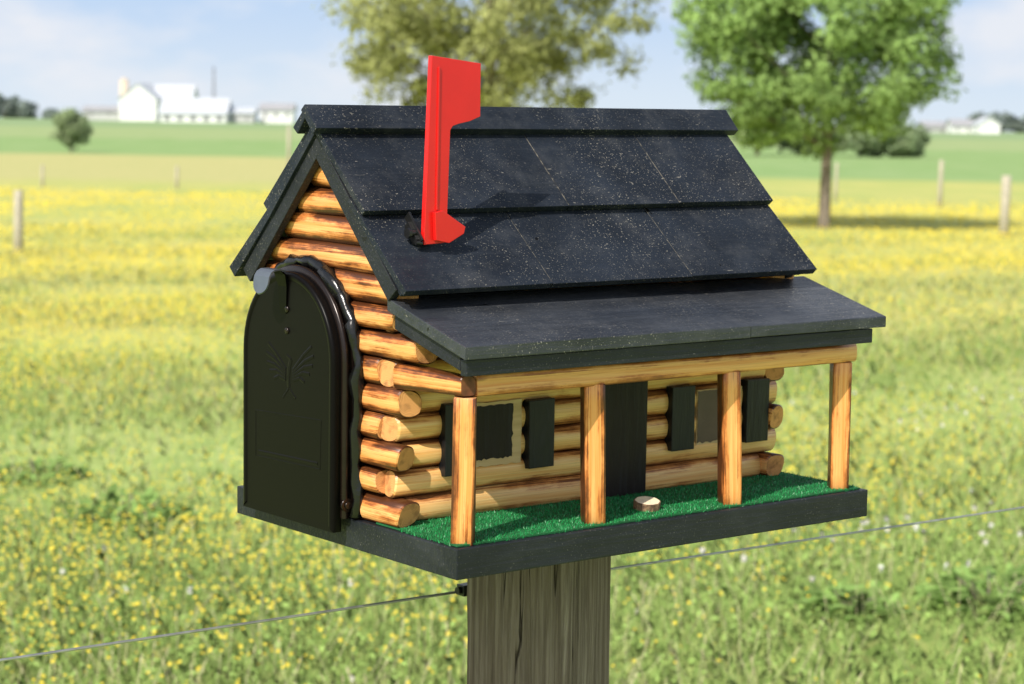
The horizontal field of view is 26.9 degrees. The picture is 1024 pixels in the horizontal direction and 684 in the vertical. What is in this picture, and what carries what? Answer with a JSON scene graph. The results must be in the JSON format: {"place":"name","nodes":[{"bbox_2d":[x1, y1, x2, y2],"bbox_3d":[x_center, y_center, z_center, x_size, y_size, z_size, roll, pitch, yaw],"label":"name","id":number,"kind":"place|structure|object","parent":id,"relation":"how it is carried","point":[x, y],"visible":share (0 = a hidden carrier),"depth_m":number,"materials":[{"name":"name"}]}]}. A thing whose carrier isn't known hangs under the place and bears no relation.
{"place":"outdoors","nodes":[
{"label":"outdoors","id":0,"kind":"place"},
{"bbox_2d":[0,118,1023,683],"bbox_3d":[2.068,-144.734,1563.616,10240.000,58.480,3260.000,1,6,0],"label":"ground","id":1,"kind":"structure","parent":0,"point":[144,156],"depth_m":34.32,"materials":[{"name":"green plant"}]},
{"bbox_2d":[0,94,20,117],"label":"skyline tree","id":2,"kind":"object","parent":1,"relation":"on","point":[8,104],"visible":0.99,"depth_m":654.92,"materials":[{"name":"green plant"}]},
{"bbox_2d":[13,190,23,253],"bbox_3d":[-8.679,-1.969,37.627,0.188,1.393,0.174,1,6,0],"label":"fence post","id":3,"kind":"object","parent":1,"relation":"on","point":[18,222],"visible":0.85,"depth_m":37.55,"materials":[{"name":"grey wood"}]},
{"bbox_2d":[5,99,38,118],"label":"skyline tree","id":4,"kind":"object","parent":1,"relation":"on","point":[24,109],"visible":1,"depth_m":654.70,"materials":[{"name":"green plant"}]},
{"bbox_2d":[41,165,43,186],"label":"fence post","id":5,"kind":"object","parent":1,"relation":"on","point":[42,175],"visible":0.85,"depth_m":77.79,"materials":[{"name":"grey wood"}]},
{"bbox_2d":[0,455,96,485],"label":"weed clump","id":6,"kind":"object","parent":1,"relation":"on","point":[53,464],"visible":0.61,"depth_m":9.55,"materials":[{"name":"green plant"}]},
{"bbox_2d":[40,108,60,118],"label":"skyline tree","id":7,"kind":"object","parent":1,"relation":"on","point":[48,113],"visible":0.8,"depth_m":654.26,"materials":[{"name":"green plant"}]},
{"bbox_2d":[48,107,93,151],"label":"bush","id":8,"kind":"object","parent":1,"relation":"on","point":[72,126],"visible":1,"depth_m":161.78,"materials":[{"name":"green plant"}]},
{"bbox_2d":[81,106,118,120],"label":"shed","id":9,"kind":"structure","parent":1,"relation":"on","point":[110,113],"depth_m":616.82,"materials":[{"name":"grey"}]},
{"bbox_2d":[119,78,128,95],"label":"silo","id":10,"kind":"object","parent":1,"relation":"on","point":[124,84],"visible":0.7,"depth_m":619.69,"materials":[{"name":"beige concrete"}]},
{"bbox_2d":[56,483,202,536],"bbox_3d":[-1.501,0.675,8.435,0.567,0.186,0.588,1,6,0],"label":"weed clump","id":11,"kind":"object","parent":1,"relation":"on","point":[113,496],"visible":0.78,"depth_m":8.38,"materials":[{"name":"green plant"}]},
{"bbox_2d":[118,83,162,120],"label":"barn","id":12,"kind":"structure","parent":1,"relation":"on","point":[140,101],"depth_m":606.58,"materials":[{"name":"metal"}]},
{"bbox_2d":[154,84,198,97],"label":"barn","id":13,"kind":"structure","parent":1,"relation":"on","point":[182,91],"depth_m":622.28,"materials":[{"name":"metal"}]},
{"bbox_2d":[175,166,178,187],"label":"fence post","id":14,"kind":"object","parent":1,"relation":"on","point":[176,176],"visible":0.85,"depth_m":79.80,"materials":[{"name":"grey wood"}]},
{"bbox_2d":[159,97,232,122],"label":"barn","id":15,"kind":"structure","parent":1,"relation":"on","point":[203,110],"depth_m":582.97,"materials":[{"name":"metal"}]},
{"bbox_2d":[177,116,182,120],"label":"window","id":16,"kind":"structure","parent":15,"relation":"in","point":[179,118],"depth_m":581.97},
{"bbox_2d":[190,116,195,120],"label":"window","id":17,"kind":"structure","parent":15,"relation":"in","point":[192,118],"depth_m":581.97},
{"bbox_2d":[213,67,214,97],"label":"lattice mast","id":18,"kind":"object","parent":1,"relation":"on","point":[213,81],"visible":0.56,"depth_m":615.60,"materials":[{"name":"grey metal"}]},
{"bbox_2d":[228,107,258,122],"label":"shed","id":19,"kind":"structure","parent":1,"relation":"on","point":[242,114],"depth_m":587.02,"materials":[{"name":"white"}]},
{"bbox_2d":[258,103,296,123],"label":"farmhouse","id":20,"kind":"object","parent":1,"relation":"on","point":[277,112],"visible":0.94,"depth_m":596.91,"materials":[{"name":"grey"}]},
{"bbox_2d":[287,126,290,162],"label":"fence post","id":21,"kind":"object","parent":1,"relation":"on","point":[288,140],"visible":0.79,"depth_m":119.46,"materials":[{"name":"grey wood"}]},
{"bbox_2d":[312,0,664,107],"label":"olive tree","id":22,"kind":"object","parent":1,"relation":"on","point":[522,58],"visible":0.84,"depth_m":68.01,"materials":[{"name":"green plant"}]},
{"bbox_2d":[0,186,1023,683],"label":"buttercup flowers","id":23,"kind":"object","parent":1,"relation":"on","point":[776,206],"visible":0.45,"depth_m":22.11,"materials":[{"name":"yellow plant"}]},
{"bbox_2d":[0,288,1023,683],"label":"clover leaves","id":24,"kind":"object","parent":1,"relation":"on","point":[640,644],"visible":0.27,"depth_m":7.24,"materials":[{"name":"green plant"}]},
{"bbox_2d":[455,556,610,683],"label":"mailbox post","id":25,"kind":"object","parent":1,"relation":"on","point":[546,625],"visible":0.73,"depth_m":2.04,"materials":[{"name":"grey wood"}]},
{"bbox_2d":[0,506,1023,661],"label":"fence wire","id":26,"kind":"object","parent":25,"relation":"attached to","point":[379,603],"visible":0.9,"depth_m":2.06,"materials":[{"name":"grey metal"}]},
{"bbox_2d":[230,56,885,579],"bbox_3d":[0.032,-0.047,2.036,0.549,0.436,0.369,-4,8,-38],"label":"log cabin mailbox","id":27,"kind":"object","parent":25,"relation":"on","point":[478,342],"visible":0.99,"depth_m":1.94,"materials":[{"name":"black paint"}]},
{"bbox_2d":[243,267,340,532],"bbox_3d":[-0.213,0.048,1.942,0.038,0.230,0.154,-4,8,-38],"label":"mailbox door","id":28,"kind":"structure","parent":27,"relation":"in","point":[292,351],"depth_m":1.94,"materials":[{"name":"black metal"}]},
{"bbox_2d":[476,399,521,466],"bbox_3d":[-0.016,0.082,1.932,0.058,0.059,0.008,-4,8,-38],"label":"window frame","id":29,"kind":"structure","parent":27,"relation":"in","point":[499,423],"depth_m":1.93,"materials":[{"name":"brown wood"}]},
{"bbox_2d":[605,381,647,497],"bbox_3d":[0.102,0.092,2.025,0.059,0.110,0.010,-4,8,-38],"label":"door","id":30,"kind":"structure","parent":27,"relation":"in","point":[625,403],"depth_m":2.02,"materials":[{"name":"black paint"}]},
{"bbox_2d":[633,496,660,511],"bbox_3d":[0.123,0.149,1.960,0.025,0.008,0.025,-9,19,-37],"label":"wood slice","id":31,"kind":"object","parent":27,"relation":"on","point":[646,503],"visible":1,"depth_m":1.95,"materials":[{"name":"brown wood"}]},
{"bbox_2d":[694,386,741,444],"bbox_3d":[0.202,0.072,2.103,0.060,0.055,0.008,-4,8,-38],"label":"window","id":32,"kind":"structure","parent":27,"relation":"in","point":[706,405],"depth_m":2.09,"materials":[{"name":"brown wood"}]},
{"bbox_2d":[61,385,1023,681],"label":"clover blossoms","id":33,"kind":"object","parent":1,"relation":"on","point":[863,521],"visible":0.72,"depth_m":8.27,"materials":[{"name":"white plant"}]},
{"bbox_2d":[728,106,784,155],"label":"field tree","id":34,"kind":"object","parent":1,"relation":"on","point":[770,146],"visible":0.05,"depth_m":193.51,"materials":[{"name":"green plant"}]},
{"bbox_2d":[776,127,837,155],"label":"field tree","id":35,"kind":"object","parent":1,"relation":"on","point":[786,143],"visible":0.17,"depth_m":197.19,"materials":[{"name":"green plant"}]},
{"bbox_2d":[671,0,967,228],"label":"shade tree","id":36,"kind":"object","parent":1,"relation":"on","point":[755,36],"visible":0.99,"depth_m":51.36,"materials":[{"name":"green plant"}]},
{"bbox_2d":[834,163,838,200],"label":"fence post","id":37,"kind":"object","parent":1,"relation":"on","point":[836,181],"visible":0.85,"depth_m":75.78,"materials":[{"name":"grey wood"}]},
{"bbox_2d":[785,575,916,631],"bbox_3d":[1.094,0.854,6.934,0.418,0.158,0.414,1,6,0],"label":"weed clump","id":38,"kind":"object","parent":1,"relation":"on","point":[831,588],"visible":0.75,"depth_m":6.91,"materials":[{"name":"green plant"}]},
{"bbox_2d":[833,120,893,157],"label":"field tree","id":39,"kind":"object","parent":1,"relation":"on","point":[861,145],"visible":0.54,"depth_m":195.37,"materials":[{"name":"green plant"}]},
{"bbox_2d":[875,121,931,157],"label":"field tree","id":40,"kind":"object","parent":1,"relation":"on","point":[909,144],"visible":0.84,"depth_m":196.08,"materials":[{"name":"green plant"}]},
{"bbox_2d":[918,121,946,132],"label":"shed","id":41,"kind":"structure","parent":1,"relation":"on","point":[936,126],"depth_m":606.97,"materials":[{"name":"grey paint"}]},
{"bbox_2d":[937,160,943,207],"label":"fence post","id":42,"kind":"object","parent":1,"relation":"on","point":[940,183],"visible":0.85,"depth_m":70.78,"materials":[{"name":"grey wood"}]},
{"bbox_2d":[944,119,972,132],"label":"farmhouse","id":43,"kind":"object","parent":1,"relation":"on","point":[958,125],"visible":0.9,"depth_m":597.62,"materials":[{"name":"grey paint"}]},
{"bbox_2d":[911,561,1023,628],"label":"weed clump","id":44,"kind":"object","parent":1,"relation":"on","point":[993,601],"visible":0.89,"depth_m":7.02,"materials":[{"name":"green plant"}]},
{"bbox_2d":[967,111,984,121],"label":"skyline tree","id":45,"kind":"object","parent":1,"relation":"on","point":[974,117],"visible":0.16,"depth_m":655.25,"materials":[{"name":"green plant"}]},
{"bbox_2d":[971,117,1001,133],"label":"farmhouse","id":46,"kind":"object","parent":1,"relation":"on","point":[985,125],"visible":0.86,"depth_m":586.95,"materials":[{"name":"paint"}]},
{"bbox_2d":[984,111,1016,132],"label":"skyline tree","id":47,"kind":"object","parent":1,"relation":"on","point":[1004,119],"visible":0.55,"depth_m":654.42,"materials":[{"name":"green plant"}]},
{"bbox_2d":[999,175,1010,236],"bbox_3d":[11.799,-3.121,51.253,0.251,1.730,0.227,1,6,0],"label":"fence post","id":48,"kind":"object","parent":1,"relation":"on","point":[1005,203],"visible":0.85,"depth_m":51.15,"materials":[{"name":"grey wood"}]},
{"bbox_2d":[1008,115,1023,132],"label":"skyline tree","id":49,"kind":"object","parent":1,"relation":"on","point":[1017,125],"visible":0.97,"depth_m":655.31,"materials":[{"name":"green plant"}]},
{"bbox_2d":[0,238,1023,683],"bbox_3d":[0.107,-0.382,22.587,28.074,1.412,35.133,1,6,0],"label":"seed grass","id":50,"kind":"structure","parent":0,"point":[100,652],"depth_m":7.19,"materials":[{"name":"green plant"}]},
{"bbox_2d":[0,0,1023,131],"label":"sky","id":51,"kind":"structure","parent":0,"point":[59,54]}
]}

